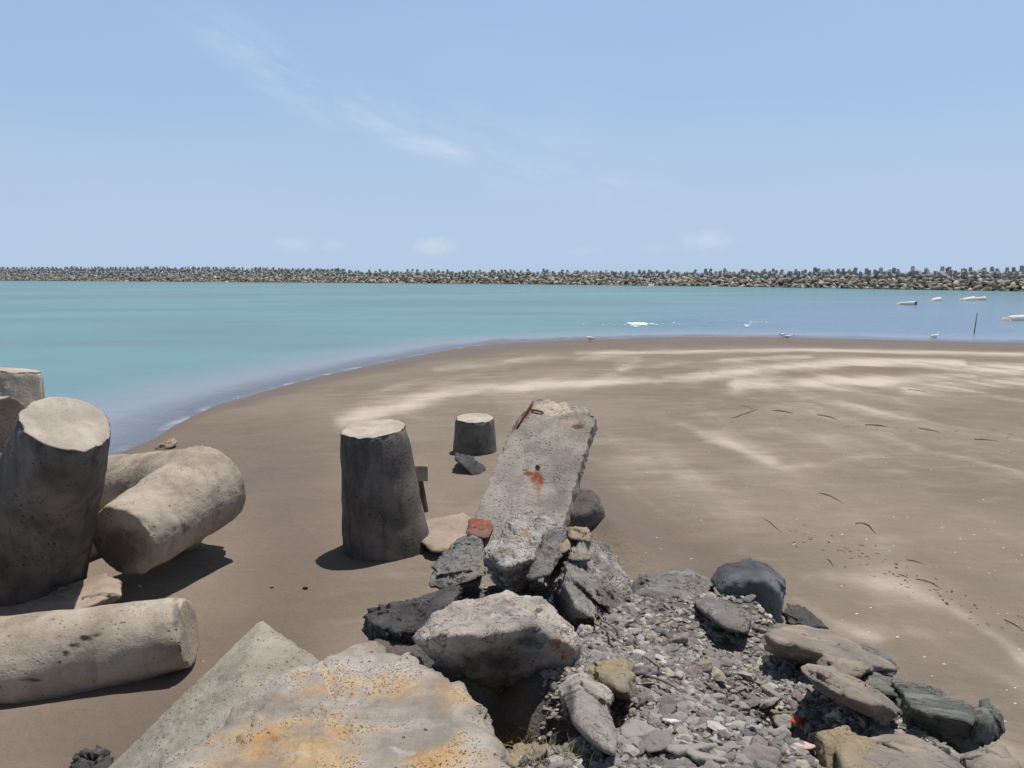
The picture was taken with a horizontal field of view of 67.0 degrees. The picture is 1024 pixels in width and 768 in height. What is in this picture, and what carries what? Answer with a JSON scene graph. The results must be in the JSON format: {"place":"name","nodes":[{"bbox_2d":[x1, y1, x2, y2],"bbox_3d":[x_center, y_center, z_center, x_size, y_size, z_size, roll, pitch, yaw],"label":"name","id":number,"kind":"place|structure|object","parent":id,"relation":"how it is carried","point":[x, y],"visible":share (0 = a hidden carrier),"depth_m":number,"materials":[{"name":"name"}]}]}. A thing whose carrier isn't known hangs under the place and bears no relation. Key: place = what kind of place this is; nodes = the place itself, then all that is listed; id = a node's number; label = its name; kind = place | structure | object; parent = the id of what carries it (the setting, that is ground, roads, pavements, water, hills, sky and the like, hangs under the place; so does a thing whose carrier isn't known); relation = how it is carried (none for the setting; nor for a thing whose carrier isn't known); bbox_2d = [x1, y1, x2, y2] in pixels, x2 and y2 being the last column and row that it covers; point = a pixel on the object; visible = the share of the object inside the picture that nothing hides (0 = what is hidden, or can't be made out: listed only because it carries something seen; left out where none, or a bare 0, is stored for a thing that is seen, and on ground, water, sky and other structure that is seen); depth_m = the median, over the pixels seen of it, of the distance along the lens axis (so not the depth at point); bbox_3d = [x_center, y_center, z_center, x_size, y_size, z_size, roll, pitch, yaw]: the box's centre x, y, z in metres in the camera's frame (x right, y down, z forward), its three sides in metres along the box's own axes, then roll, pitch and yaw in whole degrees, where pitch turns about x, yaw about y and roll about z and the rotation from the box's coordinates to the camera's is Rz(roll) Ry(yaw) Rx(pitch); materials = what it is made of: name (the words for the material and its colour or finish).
{"place":"outdoors","nodes":[
{"label":"outdoors","id":0,"kind":"place"},
{"bbox_2d":[0,336,1023,767],"bbox_3d":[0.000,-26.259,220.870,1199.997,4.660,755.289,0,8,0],"label":"sand","id":1,"kind":"structure","parent":0,"point":[276,544],"depth_m":13.36,"materials":[{"name":"sand"}]},
{"bbox_2d":[0,367,98,558],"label":"tetrapod","id":2,"kind":"object","parent":1,"relation":"on","point":[25,387],"visible":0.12,"depth_m":10.48,"materials":[{"name":"concrete"}]},
{"bbox_2d":[0,396,25,456],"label":"tetrapod","id":3,"kind":"object","parent":2,"relation":"on","point":[11,408],"visible":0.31,"depth_m":8.66,"materials":[{"name":"concrete"}]},
{"bbox_2d":[0,397,110,605],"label":"tetrapod","id":4,"kind":"object","parent":1,"relation":"on","point":[53,462],"visible":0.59,"depth_m":7.83,"materials":[{"name":"concrete"}]},
{"bbox_2d":[0,573,121,615],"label":"slab","id":5,"kind":"object","parent":1,"relation":"on","point":[101,589],"depth_m":8.18,"materials":[{"name":"concrete"}]},
{"bbox_2d":[69,745,113,767],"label":"rock","id":6,"kind":"object","parent":1,"relation":"on","point":[99,757],"visible":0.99,"depth_m":5.45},
{"bbox_2d":[0,598,198,703],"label":"tetrapod","id":7,"kind":"object","parent":1,"relation":"on","point":[44,655],"visible":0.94,"depth_m":6.96,"materials":[{"name":"concrete"}]},
{"bbox_2d":[155,438,177,449],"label":"rock","id":8,"kind":"object","parent":1,"relation":"on","point":[168,443],"visible":0.82,"depth_m":17.48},
{"bbox_2d":[93,445,245,574],"bbox_3d":[-5.066,1.636,10.156,3.073,1.656,2.181,3,9,23],"label":"tetrapod","id":9,"kind":"object","parent":1,"relation":"on","point":[156,508],"visible":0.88,"depth_m":9.27,"materials":[{"name":"concrete"}]},
{"bbox_2d":[340,419,428,561],"bbox_3d":[-1.440,2.205,10.799,2.998,3.465,3.223,0,8,0],"label":"tetrapod","id":10,"kind":"object","parent":1,"relation":"on","point":[383,517],"visible":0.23,"depth_m":10.04,"materials":[{"name":"concrete"}]},
{"bbox_2d":[415,465,427,512],"bbox_3d":[-1.418,1.735,12.201,0.264,0.961,0.258,0,8,0],"label":"marker post","id":11,"kind":"object","parent":1,"relation":"on","point":[422,473],"visible":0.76,"depth_m":12.11,"materials":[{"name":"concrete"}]},
{"bbox_2d":[421,513,470,552],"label":"rock","id":12,"kind":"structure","parent":1,"relation":"on","point":[445,533],"depth_m":10.68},
{"bbox_2d":[455,452,485,474],"bbox_3d":[-0.753,1.568,14.827,0.673,0.531,1.047,0,8,0],"label":"concrete block","id":13,"kind":"object","parent":1,"relation":"on","point":[470,465],"depth_m":14.57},
{"bbox_2d":[453,413,496,455],"bbox_3d":[-0.801,1.989,16.336,2.563,2.659,2.369,0,8,0],"label":"tetrapod","id":14,"kind":"object","parent":1,"relation":"on","point":[474,434],"visible":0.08,"depth_m":15.91,"materials":[{"name":"concrete"}]},
{"bbox_2d":[566,488,604,535],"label":"rock","id":15,"kind":"object","parent":1,"relation":"on","point":[588,511],"visible":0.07,"depth_m":10.57,"materials":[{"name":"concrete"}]},
{"bbox_2d":[621,405,1022,721],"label":"shell fragments","id":16,"kind":"object","parent":1,"relation":"on","point":[893,546],"visible":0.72,"depth_m":10.01,"materials":[{"name":"stone"}]},
{"bbox_2d":[629,412,1023,634],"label":"wrack","id":17,"kind":"object","parent":1,"relation":"on","point":[946,603],"visible":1,"depth_m":9.66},
{"bbox_2d":[0,273,1023,454],"bbox_3d":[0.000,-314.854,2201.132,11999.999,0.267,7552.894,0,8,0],"label":"water","id":18,"kind":"structure","parent":0,"point":[129,358],"depth_m":61.36,"materials":[{"name":"liquid"}]},
{"bbox_2d":[0,275,1023,290],"bbox_3d":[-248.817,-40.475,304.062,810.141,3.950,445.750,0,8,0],"label":"breakwater","id":19,"kind":"object","parent":18,"relation":"in","point":[909,281],"visible":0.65,"depth_m":231.68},
{"bbox_2d":[0,266,298,275],"bbox_3d":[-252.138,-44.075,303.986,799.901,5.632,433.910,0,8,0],"label":"tetrapods","id":20,"kind":"object","parent":19,"relation":"on","point":[169,271],"visible":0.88,"depth_m":338.96,"materials":[{"name":"concrete"}]},
{"bbox_2d":[0,274,1023,291],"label":"armour rocks","id":21,"kind":"object","parent":19,"relation":"on","point":[292,278],"visible":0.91,"depth_m":286.74,"materials":[{"name":"stone"}]},
{"bbox_2d":[921,270,932,277],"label":"tetrapod","id":22,"kind":"object","parent":19,"relation":"on","point":[927,275],"visible":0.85,"depth_m":180.37,"materials":[{"name":"concrete"}]},
{"bbox_2d":[930,286,944,289],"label":"armour rock","id":23,"kind":"object","parent":19,"relation":"on","point":[936,288],"visible":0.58,"depth_m":172.46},
{"bbox_2d":[936,271,946,278],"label":"tetrapod","id":24,"kind":"object","parent":19,"relation":"on","point":[942,275],"visible":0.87,"depth_m":177.93,"materials":[{"name":"concrete"}]},
{"bbox_2d":[945,269,952,278],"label":"tetrapod","id":25,"kind":"object","parent":19,"relation":"on","point":[949,274],"visible":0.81,"depth_m":176.40,"materials":[{"name":"concrete"}]},
{"bbox_2d":[951,270,958,278],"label":"tetrapod","id":26,"kind":"object","parent":19,"relation":"on","point":[955,275],"visible":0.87,"depth_m":175.68,"materials":[{"name":"concrete"}]},
{"bbox_2d":[972,270,982,278],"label":"tetrapod","id":27,"kind":"object","parent":19,"relation":"on","point":[976,275],"visible":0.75,"depth_m":172.50,"materials":[{"name":"concrete"}]},
{"bbox_2d":[984,271,995,278],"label":"tetrapod","id":28,"kind":"object","parent":19,"relation":"on","point":[992,275],"visible":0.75,"depth_m":169.94,"materials":[{"name":"concrete"}]},
{"bbox_2d":[994,271,1005,278],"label":"tetrapod","id":29,"kind":"object","parent":19,"relation":"on","point":[999,274],"visible":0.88,"depth_m":168.74,"materials":[{"name":"concrete"}]},
{"bbox_2d":[1008,270,1020,278],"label":"tetrapod","id":30,"kind":"object","parent":19,"relation":"on","point":[1016,273],"visible":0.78,"depth_m":166.68,"materials":[{"name":"concrete"}]},
{"bbox_2d":[609,321,766,326],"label":"foam","id":31,"kind":"object","parent":18,"relation":"on","point":[634,324],"visible":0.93,"depth_m":58.88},
{"bbox_2d":[896,301,916,304],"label":"tetrapod","id":32,"kind":"object","parent":18,"relation":"in","point":[908,303],"visible":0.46,"depth_m":94.86,"materials":[{"name":"concrete"}]},
{"bbox_2d":[958,296,975,300],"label":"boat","id":33,"kind":"object","parent":18,"relation":"in","point":[968,298],"visible":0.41,"depth_m":109.44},
{"bbox_2d":[1001,315,1023,320],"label":"tetrapod","id":34,"kind":"object","parent":18,"relation":"in","point":[1013,318],"visible":0.3,"depth_m":64.43,"materials":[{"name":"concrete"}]},
{"bbox_2d":[0,0,1023,272],"label":"sky","id":35,"kind":"structure","parent":0,"point":[682,136],"materials":[{"name":"blue"}]},
{"bbox_2d":[491,714,619,767],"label":"grass","id":36,"kind":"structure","parent":0,"point":[511,740],"depth_m":2.73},
{"bbox_2d":[374,579,963,767],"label":"rubble slope","id":37,"kind":"structure","parent":0,"point":[520,703],"depth_m":3.78,"materials":[{"name":"grey gravel"}]},
{"bbox_2d":[109,621,318,767],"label":"concrete block","id":38,"kind":"object","parent":37,"relation":"on","point":[198,711],"depth_m":4.71,"materials":[{"name":"concrete"}]},
{"bbox_2d":[158,641,512,767],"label":"boulder","id":39,"kind":"object","parent":37,"relation":"on","point":[372,704],"visible":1,"depth_m":3.08,"materials":[{"name":"stone"}]},
{"bbox_2d":[361,585,462,643],"bbox_3d":[-0.638,1.498,4.907,0.632,0.380,1.020,0,8,0],"label":"rock","id":40,"kind":"object","parent":37,"relation":"on","point":[404,621],"visible":0.77,"depth_m":4.69,"materials":[{"name":"stone"}]},
{"bbox_2d":[429,545,485,588],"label":"rock","id":41,"kind":"object","parent":37,"relation":"on","point":[461,565],"visible":0.92,"depth_m":6.07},
{"bbox_2d":[412,590,581,694],"bbox_3d":[-0.066,1.347,4.061,0.851,0.614,1.000,0,8,0],"label":"boulder","id":42,"kind":"object","parent":37,"relation":"on","point":[496,643],"visible":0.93,"depth_m":3.73,"materials":[{"name":"stone"}]},
{"bbox_2d":[483,510,557,592],"bbox_3d":[0.077,1.371,5.995,0.619,0.649,1.204,0,8,0],"label":"rock","id":43,"kind":"object","parent":37,"relation":"on","point":[511,554],"visible":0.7,"depth_m":5.71,"materials":[{"name":"stone"}]},
{"bbox_2d":[525,526,567,581],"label":"rock","id":44,"kind":"object","parent":43,"relation":"on","point":[549,558],"visible":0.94,"depth_m":5.58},
{"bbox_2d":[559,539,570,552],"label":"stone","id":45,"kind":"object","parent":43,"relation":"on","point":[565,546],"visible":0.58,"depth_m":5.72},
{"bbox_2d":[506,741,552,767],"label":"stone","id":46,"kind":"object","parent":37,"relation":"on","point":[513,761],"visible":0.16,"depth_m":2.90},
{"bbox_2d":[462,399,597,586],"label":"concrete slab","id":47,"kind":"structure","parent":37,"relation":"on","point":[540,466],"depth_m":7.43,"materials":[{"name":"concrete"}]},
{"bbox_2d":[449,535,483,550],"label":"rock","id":48,"kind":"object","parent":47,"relation":"on","point":[473,542],"visible":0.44,"depth_m":6.78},
{"bbox_2d":[465,518,492,538],"bbox_3d":[-0.291,1.322,7.003,0.254,0.182,0.375,0,8,0],"label":"brick","id":49,"kind":"object","parent":47,"relation":"on","point":[481,528],"visible":0.9,"depth_m":6.94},
{"bbox_2d":[522,744,549,764],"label":"stone","id":50,"kind":"object","parent":37,"relation":"on","point":[540,751],"visible":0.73,"depth_m":2.71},
{"bbox_2d":[547,761,573,767],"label":"stone","id":51,"kind":"object","parent":37,"relation":"on","point":[560,764],"visible":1,"depth_m":2.56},
{"bbox_2d":[558,672,617,755],"bbox_3d":[0.311,1.352,3.215,0.239,0.518,1.269,0,8,0],"label":"rock","id":52,"kind":"object","parent":37,"relation":"on","point":[586,699],"depth_m":2.98,"materials":[{"name":"stone"}]},
{"bbox_2d":[544,539,632,625],"bbox_3d":[0.589,1.544,5.834,0.703,0.728,1.474,0,8,0],"label":"boulder","id":53,"kind":"object","parent":37,"relation":"on","point":[579,592],"visible":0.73,"depth_m":5.53,"materials":[{"name":"stone"}]},
{"bbox_2d":[566,526,592,541],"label":"stone","id":54,"kind":"object","parent":53,"relation":"on","point":[580,533],"visible":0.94,"depth_m":5.95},
{"bbox_2d":[568,547,590,561],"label":"stone","id":55,"kind":"object","parent":53,"relation":"on","point":[581,554],"visible":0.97,"depth_m":5.65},
{"bbox_2d":[591,615,623,644],"bbox_3d":[0.547,1.514,4.838,0.054,0.300,1.088,-1,8,-5],"label":"twig","id":56,"kind":"object","parent":37,"relation":"on","point":[602,627],"visible":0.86,"depth_m":4.65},
{"bbox_2d":[595,612,619,632],"bbox_3d":[0.591,1.508,4.912,0.028,0.250,0.810,-1,8,-5],"label":"twig","id":57,"kind":"object","parent":37,"relation":"on","point":[606,622],"visible":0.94,"depth_m":4.84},
{"bbox_2d":[587,657,636,703],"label":"rock","id":58,"kind":"object","parent":37,"relation":"on","point":[616,677],"visible":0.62,"depth_m":3.50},
{"bbox_2d":[605,613,621,619],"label":"stone","id":59,"kind":"object","parent":37,"relation":"on","point":[612,616],"visible":0.52,"depth_m":5.17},
{"bbox_2d":[630,697,639,708],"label":"stone","id":60,"kind":"object","parent":37,"relation":"on","point":[634,700],"visible":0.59,"depth_m":3.41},
{"bbox_2d":[629,628,642,635],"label":"stone","id":61,"kind":"object","parent":37,"relation":"on","point":[634,631],"visible":0.83,"depth_m":4.56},
{"bbox_2d":[619,719,659,739],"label":"stone","id":62,"kind":"object","parent":37,"relation":"on","point":[635,728],"visible":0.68,"depth_m":2.87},
{"bbox_2d":[637,741,645,756],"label":"stone","id":63,"kind":"object","parent":37,"relation":"on","point":[641,747],"visible":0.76,"depth_m":2.76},
{"bbox_2d":[640,687,651,692],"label":"stone","id":64,"kind":"object","parent":37,"relation":"on","point":[642,689],"visible":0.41,"depth_m":3.48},
{"bbox_2d":[633,665,662,677],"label":"stone","id":65,"kind":"object","parent":37,"relation":"on","point":[645,670],"visible":0.84,"depth_m":3.68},
{"bbox_2d":[644,655,660,667],"bbox_3d":[0.690,1.356,3.774,0.020,0.056,0.205,-2,8,-12],"label":"twig","id":66,"kind":"object","parent":65,"relation":"on","point":[651,661],"visible":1,"depth_m":3.79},
{"bbox_2d":[644,633,655,642],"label":"stone","id":67,"kind":"object","parent":37,"relation":"on","point":[649,637],"visible":0.77,"depth_m":4.39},
{"bbox_2d":[643,729,674,752],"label":"stone","id":68,"kind":"object","parent":37,"relation":"on","point":[660,740],"visible":0.84,"depth_m":2.78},
{"bbox_2d":[653,676,678,689],"bbox_3d":[0.696,1.341,3.465,0.022,0.050,0.197,-3,9,-23],"label":"twig","id":69,"kind":"object","parent":37,"relation":"on","point":[664,681],"visible":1,"depth_m":3.48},
{"bbox_2d":[660,694,674,706],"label":"stone","id":70,"kind":"object","parent":37,"relation":"on","point":[667,699],"visible":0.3,"depth_m":3.26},
{"bbox_2d":[660,643,678,652],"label":"stone","id":71,"kind":"object","parent":37,"relation":"on","point":[673,648],"visible":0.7,"depth_m":4.21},
{"bbox_2d":[632,568,714,600],"bbox_3d":[1.327,1.691,6.341,0.700,0.416,1.413,3,9,20],"label":"rock","id":72,"kind":"object","parent":37,"relation":"on","point":[678,583],"visible":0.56,"depth_m":6.11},
{"bbox_2d":[666,719,680,724],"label":"stone","id":73,"kind":"object","parent":37,"relation":"on","point":[672,721],"visible":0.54,"depth_m":2.96,"materials":[{"name":"stone"}]},
{"bbox_2d":[672,633,688,644],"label":"stone","id":74,"kind":"object","parent":37,"relation":"on","point":[682,638],"visible":0.68,"depth_m":4.45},
{"bbox_2d":[676,702,690,711],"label":"stone","id":75,"kind":"object","parent":37,"relation":"on","point":[683,707],"visible":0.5,"depth_m":3.14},
{"bbox_2d":[665,742,717,757],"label":"stone","id":76,"kind":"object","parent":37,"relation":"on","point":[678,750],"visible":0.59,"depth_m":2.71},
{"bbox_2d":[685,665,698,677],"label":"stone","id":77,"kind":"object","parent":37,"relation":"on","point":[693,670],"visible":0.56,"depth_m":3.83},
{"bbox_2d":[695,659,712,672],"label":"stone","id":78,"kind":"object","parent":37,"relation":"on","point":[705,665],"visible":0.61,"depth_m":4.07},
{"bbox_2d":[685,748,728,765],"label":"stone","id":79,"kind":"object","parent":37,"relation":"on","point":[699,757],"visible":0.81,"depth_m":2.63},
{"bbox_2d":[702,649,715,657],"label":"stone","id":80,"kind":"object","parent":37,"relation":"on","point":[706,652],"visible":0.59,"depth_m":4.37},
{"bbox_2d":[710,658,721,668],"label":"stone","id":81,"kind":"object","parent":37,"relation":"on","point":[716,662],"visible":0.45,"depth_m":4.20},
{"bbox_2d":[710,693,725,703],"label":"stone","id":82,"kind":"object","parent":37,"relation":"on","point":[720,698],"visible":0.45,"depth_m":3.82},
{"bbox_2d":[714,704,723,710],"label":"stone","id":83,"kind":"object","parent":37,"relation":"on","point":[717,707],"visible":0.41,"depth_m":3.13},
{"bbox_2d":[694,597,751,633],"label":"rock","id":84,"kind":"object","parent":37,"relation":"on","point":[722,613],"visible":0.99,"depth_m":5.19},
{"bbox_2d":[718,649,729,658],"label":"stone","id":85,"kind":"object","parent":37,"relation":"on","point":[722,652],"visible":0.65,"depth_m":4.75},
{"bbox_2d":[722,741,738,750],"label":"stone","id":86,"kind":"object","parent":37,"relation":"on","point":[733,744],"visible":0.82,"depth_m":2.75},
{"bbox_2d":[730,700,750,713],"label":"stone","id":87,"kind":"object","parent":37,"relation":"on","point":[742,706],"visible":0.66,"depth_m":4.02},
{"bbox_2d":[711,558,785,623],"bbox_3d":[1.904,1.648,6.223,0.572,0.544,1.036,3,9,21],"label":"boulder","id":88,"kind":"object","parent":37,"relation":"on","point":[764,583],"visible":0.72,"depth_m":5.84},
{"bbox_2d":[740,743,782,767],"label":"stone","id":89,"kind":"object","parent":37,"relation":"on","point":[752,752],"visible":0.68,"depth_m":2.65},
{"bbox_2d":[756,655,773,663],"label":"stone","id":90,"kind":"object","parent":37,"relation":"on","point":[767,659],"visible":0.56,"depth_m":4.69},
{"bbox_2d":[759,695,780,708],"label":"stone","id":91,"kind":"object","parent":37,"relation":"on","point":[768,702],"visible":0.99,"depth_m":4.06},
{"bbox_2d":[767,671,774,679],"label":"stone","id":92,"kind":"object","parent":37,"relation":"on","point":[771,675],"visible":0.86,"depth_m":4.37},
{"bbox_2d":[760,684,782,700],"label":"stone","id":93,"kind":"object","parent":37,"relation":"on","point":[768,690],"visible":0.91,"depth_m":4.15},
{"bbox_2d":[768,740,784,755],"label":"stone","id":94,"kind":"object","parent":37,"relation":"on","point":[779,748],"visible":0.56,"depth_m":2.81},
{"bbox_2d":[769,725,791,739],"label":"stone","id":95,"kind":"object","parent":37,"relation":"on","point":[783,732],"visible":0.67,"depth_m":2.96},
{"bbox_2d":[770,709,790,714],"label":"stone","id":96,"kind":"object","parent":37,"relation":"on","point":[776,712],"visible":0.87,"depth_m":4.01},
{"bbox_2d":[772,713,794,728],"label":"stone","id":97,"kind":"object","parent":37,"relation":"on","point":[782,719],"visible":0.8,"depth_m":3.96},
{"bbox_2d":[777,666,794,676],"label":"stone","id":98,"kind":"object","parent":37,"relation":"on","point":[789,671],"visible":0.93,"depth_m":4.42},
{"bbox_2d":[788,714,805,727],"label":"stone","id":99,"kind":"object","parent":37,"relation":"on","point":[797,720],"visible":1,"depth_m":3.86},
{"bbox_2d":[791,690,806,703],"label":"stone","id":100,"kind":"object","parent":37,"relation":"on","point":[796,695],"visible":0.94,"depth_m":4.08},
{"bbox_2d":[794,741,814,749],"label":"stone","id":101,"kind":"object","parent":37,"relation":"on","point":[807,746],"visible":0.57,"depth_m":2.97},
{"bbox_2d":[782,603,828,628],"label":"rock","id":102,"kind":"object","parent":37,"relation":"on","point":[797,614],"visible":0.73,"depth_m":6.21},
{"bbox_2d":[808,708,822,720],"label":"stone","id":103,"kind":"object","parent":37,"relation":"on","point":[816,714],"visible":0.76,"depth_m":3.85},
{"bbox_2d":[764,625,898,674],"bbox_3d":[1.903,1.589,4.629,0.752,0.375,0.904,7,11,41],"label":"slab","id":104,"kind":"object","parent":37,"relation":"on","point":[802,644],"depth_m":4.45,"materials":[{"name":"stone"}]},
{"bbox_2d":[816,653,869,677],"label":"rock","id":105,"kind":"object","parent":104,"relation":"on","point":[856,669],"visible":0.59,"depth_m":4.13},
{"bbox_2d":[860,643,896,676],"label":"rock","id":106,"kind":"object","parent":104,"relation":"on","point":[872,650],"visible":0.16,"depth_m":4.92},
{"bbox_2d":[815,725,877,767],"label":"rock","id":107,"kind":"object","parent":37,"relation":"on","point":[843,746],"visible":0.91,"depth_m":2.87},
{"bbox_2d":[801,663,900,722],"bbox_3d":[1.654,1.480,3.768,0.410,0.339,0.844,0,8,0],"label":"slab","id":108,"kind":"object","parent":37,"relation":"on","point":[849,692],"depth_m":3.58,"materials":[{"name":"stone"}]},
{"bbox_2d":[858,672,899,698],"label":"rock","id":109,"kind":"object","parent":37,"relation":"on","point":[882,684],"visible":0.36,"depth_m":4.07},
{"bbox_2d":[863,733,964,767],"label":"rock","id":110,"kind":"object","parent":37,"relation":"on","point":[900,750],"visible":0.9,"depth_m":2.79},
{"bbox_2d":[890,678,979,753],"bbox_3d":[2.145,1.630,3.884,0.452,0.476,0.975,2,9,17],"label":"boulder","id":111,"kind":"object","parent":37,"relation":"on","point":[939,715],"visible":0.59,"depth_m":3.55,"materials":[{"name":"stone"}]},
{"bbox_2d":[970,698,1004,747],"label":"rock","id":112,"kind":"object","parent":111,"relation":"on","point":[988,728],"visible":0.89,"depth_m":3.52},
{"bbox_2d":[960,742,1021,767],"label":"rock","id":113,"kind":"object","parent":37,"relation":"on","point":[996,755],"visible":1,"depth_m":2.98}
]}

